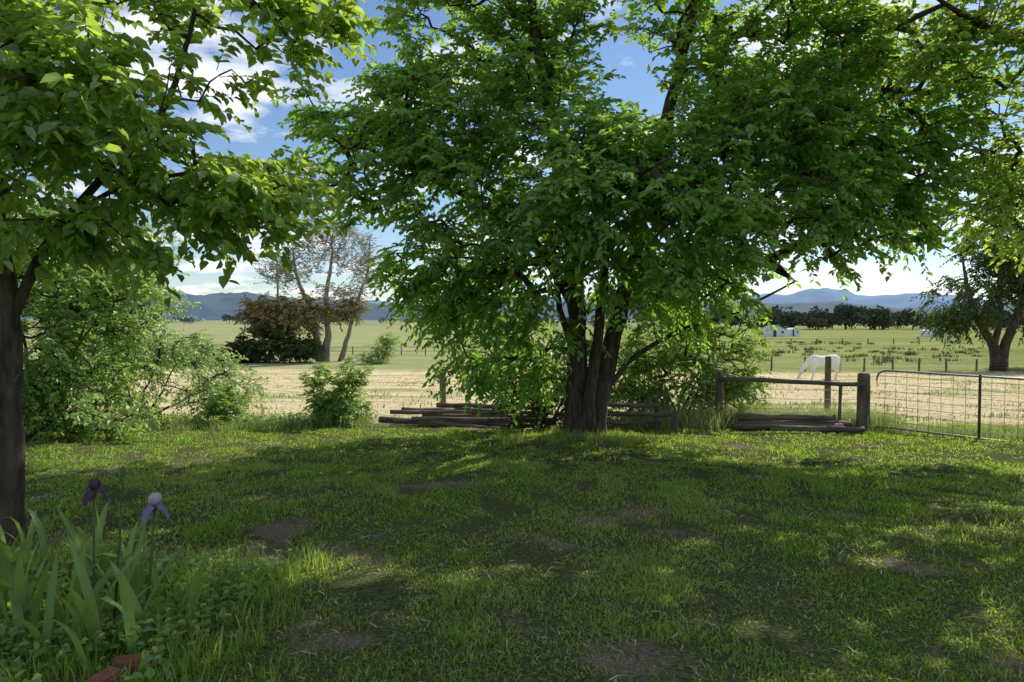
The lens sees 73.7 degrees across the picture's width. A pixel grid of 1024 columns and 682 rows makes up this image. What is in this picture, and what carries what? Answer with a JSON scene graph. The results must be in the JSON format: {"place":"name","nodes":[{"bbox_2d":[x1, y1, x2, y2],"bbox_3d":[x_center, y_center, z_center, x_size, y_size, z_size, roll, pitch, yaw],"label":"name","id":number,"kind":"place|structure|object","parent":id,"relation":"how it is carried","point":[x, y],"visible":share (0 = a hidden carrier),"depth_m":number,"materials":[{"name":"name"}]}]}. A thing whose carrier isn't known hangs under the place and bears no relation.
{"place":"outdoors","nodes":[
{"label":"outdoors","id":0,"kind":"place"},
{"bbox_2d":[0,320,1023,681],"bbox_3d":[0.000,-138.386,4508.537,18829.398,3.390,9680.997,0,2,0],"label":"ground","id":1,"kind":"structure","parent":0,"point":[374,590],"depth_m":5.54,"materials":[{"name":"green plant"}]},
{"bbox_2d":[6,175,187,445],"bbox_3d":[-7.930,-0.421,11.503,4.442,4.940,3.263,0,2,0],"label":"hawthorn bush","id":2,"kind":"object","parent":1,"relation":"on","point":[49,389],"visible":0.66,"depth_m":11.32,"materials":[{"name":"green plant"}]},
{"bbox_2d":[84,665,123,681],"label":"garden brick","id":3,"kind":"object","parent":1,"relation":"on","point":[105,674],"visible":0.75,"depth_m":3.11,"materials":[{"name":"brick"}]},
{"bbox_2d":[0,465,258,671],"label":"iris plant","id":4,"kind":"object","parent":1,"relation":"on","point":[83,611],"visible":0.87,"depth_m":3.56,"materials":[{"name":"green plant"}]},
{"bbox_2d":[112,652,159,673],"bbox_3d":[-1.800,1.550,3.270,0.200,0.070,0.100,6,2,-29],"label":"garden brick","id":5,"kind":"object","parent":1,"relation":"on","point":[134,663],"visible":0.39,"depth_m":3.23,"materials":[{"name":"brick"}]},
{"bbox_2d":[0,539,291,681],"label":"garden weeds","id":6,"kind":"object","parent":1,"relation":"on","point":[14,632],"visible":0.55,"depth_m":3.63,"materials":[{"name":"green plant"}]},
{"bbox_2d":[20,191,277,422],"bbox_3d":[-8.496,-0.764,15.159,6.730,5.276,3.571,0,2,0],"label":"plum bush","id":7,"kind":"object","parent":1,"relation":"on","point":[206,383],"visible":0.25,"depth_m":14.84,"materials":[{"name":"green plant"}]},
{"bbox_2d":[88,336,226,365],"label":"saltbush","id":8,"kind":"object","parent":1,"relation":"on","point":[181,358],"visible":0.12,"depth_m":66.47,"materials":[{"name":"green plant"}]},
{"bbox_2d":[0,527,341,681],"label":"garden grass","id":9,"kind":"structure","parent":1,"relation":"on","point":[51,667],"depth_m":3.64,"materials":[{"name":"green plant"}]},
{"bbox_2d":[0,0,383,548],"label":"maple tree","id":10,"kind":"object","parent":1,"relation":"on","point":[71,129],"visible":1,"depth_m":4.83,"materials":[{"name":"green plant"}]},
{"bbox_2d":[194,382,255,423],"bbox_3d":[-5.867,1.374,13.941,1.046,1.058,0.994,1,2,18],"label":"shrub","id":11,"kind":"object","parent":1,"relation":"on","point":[224,397],"visible":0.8,"depth_m":13.82,"materials":[{"name":"green plant"}]},
{"bbox_2d":[214,319,327,362],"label":"saltbush","id":12,"kind":"object","parent":1,"relation":"on","point":[289,348],"visible":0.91,"depth_m":71.23,"materials":[{"name":"green plant"}]},
{"bbox_2d":[270,261,279,298],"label":"utility pole","id":13,"kind":"object","parent":1,"relation":"on","point":[277,282],"visible":0.11,"depth_m":91.71,"materials":[{"name":"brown wood"}]},
{"bbox_2d":[233,288,369,361],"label":"tan bush","id":14,"kind":"object","parent":1,"relation":"on","point":[258,310],"visible":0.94,"depth_m":72.89,"materials":[{"name":"brown plant"}]},
{"bbox_2d":[252,214,384,361],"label":"old willow tree","id":15,"kind":"object","parent":1,"relation":"on","point":[326,299],"visible":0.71,"depth_m":74.55,"materials":[{"name":"grey plant"}]},
{"bbox_2d":[296,361,376,425],"bbox_3d":[-3.548,1.097,13.846,1.636,1.430,1.365,0,2,0],"label":"rose shrub","id":16,"kind":"object","parent":1,"relation":"on","point":[328,402],"visible":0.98,"depth_m":13.64,"materials":[{"name":"green plant"}]},
{"bbox_2d":[338,331,401,363],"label":"saltbush","id":17,"kind":"object","parent":1,"relation":"on","point":[388,341],"visible":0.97,"depth_m":69.66,"materials":[{"name":"green plant"}]},
{"bbox_2d":[279,346,636,354],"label":"paddock fence","id":18,"kind":"object","parent":1,"relation":"on","point":[352,351],"visible":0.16,"depth_m":90.92,"materials":[{"name":"grey wood"}]},
{"bbox_2d":[378,403,556,429],"bbox_3d":[-0.933,1.512,13.910,3.686,0.511,0.992,0,2,0],"label":"timber pole pile","id":19,"kind":"object","parent":1,"relation":"on","point":[445,415],"visible":0.79,"depth_m":13.70,"materials":[{"name":"brown wood"}]},
{"bbox_2d":[260,369,715,419],"bbox_3d":[-2.426,1.397,18.257,16.264,1.578,0.591,1,2,38],"label":"wire fence","id":20,"kind":"object","parent":1,"relation":"on","point":[443,397],"visible":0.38,"depth_m":17.93,"materials":[{"name":"grey metal"}]},
{"bbox_2d":[19,449,1023,681],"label":"dry grass strands","id":21,"kind":"object","parent":1,"relation":"on","point":[557,562],"visible":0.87,"depth_m":5.37,"materials":[{"name":"plant"}]},
{"bbox_2d":[24,408,1023,440],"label":"grass strip","id":22,"kind":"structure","parent":1,"relation":"on","point":[234,425],"depth_m":13.07,"materials":[{"name":"green plant"}]},
{"bbox_2d":[25,432,1022,676],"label":"fallen leaves","id":23,"kind":"object","parent":1,"relation":"on","point":[812,655],"visible":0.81,"depth_m":5.67,"materials":[{"name":"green plant"}]},
{"bbox_2d":[156,408,916,429],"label":"tall grass","id":24,"kind":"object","parent":1,"relation":"on","point":[204,419],"visible":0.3,"depth_m":13.40,"materials":[{"name":"green plant"}]},
{"bbox_2d":[68,370,1023,426],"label":"mown hay","id":25,"kind":"object","parent":1,"relation":"on","point":[412,373],"visible":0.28,"depth_m":26.32,"materials":[{"name":"plant"}]},
{"bbox_2d":[483,336,626,431],"bbox_3d":[0.829,0.980,13.212,3.055,2.154,1.861,-1,2,-24],"label":"privet bush","id":26,"kind":"object","parent":1,"relation":"on","point":[521,418],"visible":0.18,"depth_m":13.04,"materials":[{"name":"green plant"}]},
{"bbox_2d":[93,370,1023,421],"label":"field green tufts","id":27,"kind":"object","parent":1,"relation":"on","point":[957,383],"visible":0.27,"depth_m":23.84,"materials":[{"name":"green plant"}]},
{"bbox_2d":[442,425,708,449],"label":"tree base grass","id":28,"kind":"object","parent":1,"relation":"on","point":[554,433],"visible":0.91,"depth_m":11.06,"materials":[{"name":"green plant"}]},
{"bbox_2d":[138,311,1023,324],"bbox_3d":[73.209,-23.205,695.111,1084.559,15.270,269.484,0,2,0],"label":"distant tree row","id":29,"kind":"object","parent":1,"relation":"on","point":[229,318],"visible":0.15,"depth_m":734.73,"materials":[{"name":"green plant"}]},
{"bbox_2d":[607,396,676,432],"bbox_3d":[2.259,1.450,12.819,1.645,0.826,0.348,0,2,12],"label":"rail fence","id":30,"kind":"object","parent":1,"relation":"on","point":[656,414],"visible":0.67,"depth_m":12.78,"materials":[{"name":"brown wood"}]},
{"bbox_2d":[270,0,1023,434],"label":"ash tree","id":31,"kind":"object","parent":1,"relation":"on","point":[694,214],"visible":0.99,"depth_m":10.10,"materials":[{"name":"green plant"}]},
{"bbox_2d":[587,289,781,416],"bbox_3d":[3.582,0.407,14.594,4.360,3.263,1.981,0,2,0],"label":"hedge bush","id":32,"kind":"object","parent":1,"relation":"on","point":[648,365],"visible":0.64,"depth_m":14.33,"materials":[{"name":"green plant"}]},
{"bbox_2d":[488,303,1023,329],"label":"distant tree row","id":33,"kind":"object","parent":1,"relation":"on","point":[850,315],"visible":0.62,"depth_m":334.94,"materials":[{"name":"green plant"}]},
{"bbox_2d":[759,325,786,336],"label":"white farm shed","id":34,"kind":"structure","parent":1,"relation":"on","point":[779,332],"depth_m":196.53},
{"bbox_2d":[565,339,984,364],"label":"rush clumps","id":35,"kind":"object","parent":1,"relation":"on","point":[886,358],"visible":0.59,"depth_m":96.89,"materials":[{"name":"green plant"}]},
{"bbox_2d":[715,356,869,430],"bbox_3d":[5.992,1.194,13.532,3.798,1.600,1.848,-1,2,-33],"label":"timber rail fence","id":36,"kind":"object","parent":1,"relation":"on","point":[862,383],"visible":0.74,"depth_m":13.06,"materials":[{"name":"brown wood"}]},
{"bbox_2d":[787,328,799,335],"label":"white farm shed","id":37,"kind":"structure","parent":1,"relation":"on","point":[793,331],"depth_m":201.03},
{"bbox_2d":[733,413,864,431],"bbox_3d":[5.356,1.531,12.864,2.316,0.331,0.537,0,2,3],"label":"log pile","id":38,"kind":"object","parent":1,"relation":"on","point":[791,422],"visible":0.99,"depth_m":12.84,"materials":[{"name":"brown wood"}]},
{"bbox_2d":[797,354,841,379],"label":"white horse","id":39,"kind":"object","parent":1,"relation":"on","point":[813,362],"visible":0.91,"depth_m":41.06},
{"bbox_2d":[663,338,1022,343],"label":"paddock fence","id":40,"kind":"object","parent":1,"relation":"on","point":[867,340],"visible":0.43,"depth_m":134.25,"materials":[{"name":"grey wood"}]},
{"bbox_2d":[713,356,1008,371],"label":"paddock fence","id":41,"kind":"object","parent":1,"relation":"on","point":[945,367],"visible":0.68,"depth_m":57.16,"materials":[{"name":"grey wood"}]},
{"bbox_2d":[823,0,1023,276],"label":"elm tree","id":42,"kind":"object","parent":1,"relation":"on","point":[954,21],"visible":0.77,"depth_m":9.45,"materials":[{"name":"green plant"}]},
{"bbox_2d":[919,329,946,336],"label":"white farm shed","id":43,"kind":"structure","parent":1,"relation":"on","point":[926,334],"depth_m":194.53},
{"bbox_2d":[876,370,1023,441],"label":"farm gate","id":44,"kind":"structure","parent":1,"relation":"on","point":[979,415],"depth_m":11.83,"materials":[{"name":"metal"}]},
{"bbox_2d":[909,229,1023,370],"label":"gum tree","id":45,"kind":"object","parent":1,"relation":"on","point":[1000,289],"visible":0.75,"depth_m":57.69,"materials":[{"name":"green plant"}]},
{"bbox_2d":[995,277,1023,330],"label":"gum tree","id":46,"kind":"object","parent":1,"relation":"on","point":[1013,307],"visible":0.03,"depth_m":67.08,"materials":[{"name":"green plant"}]},
{"bbox_2d":[0,421,1023,681],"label":"lawn grass","id":47,"kind":"structure","parent":0,"point":[676,489],"depth_m":5.73,"materials":[{"name":"green plant"}]},
{"bbox_2d":[1,0,1023,301],"label":"sky","id":48,"kind":"structure","parent":0,"point":[630,61],"materials":[{"name":"blue"}]},
{"bbox_2d":[20,292,1014,320],"bbox_3d":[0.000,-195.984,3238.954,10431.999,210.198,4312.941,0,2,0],"label":"hills","id":49,"kind":"structure","parent":0,"point":[215,306],"depth_m":4326.65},
{"bbox_2d":[331,288,1011,307],"bbox_3d":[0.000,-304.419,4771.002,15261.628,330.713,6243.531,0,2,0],"label":"hills","id":50,"kind":"structure","parent":0,"point":[811,295],"depth_m":6431.65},
{"bbox_2d":[629,399,907,432],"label":"tall dry grass","id":51,"kind":"structure","parent":0,"point":[704,423],"depth_m":13.32,"materials":[{"name":"beige plant"}]}
]}

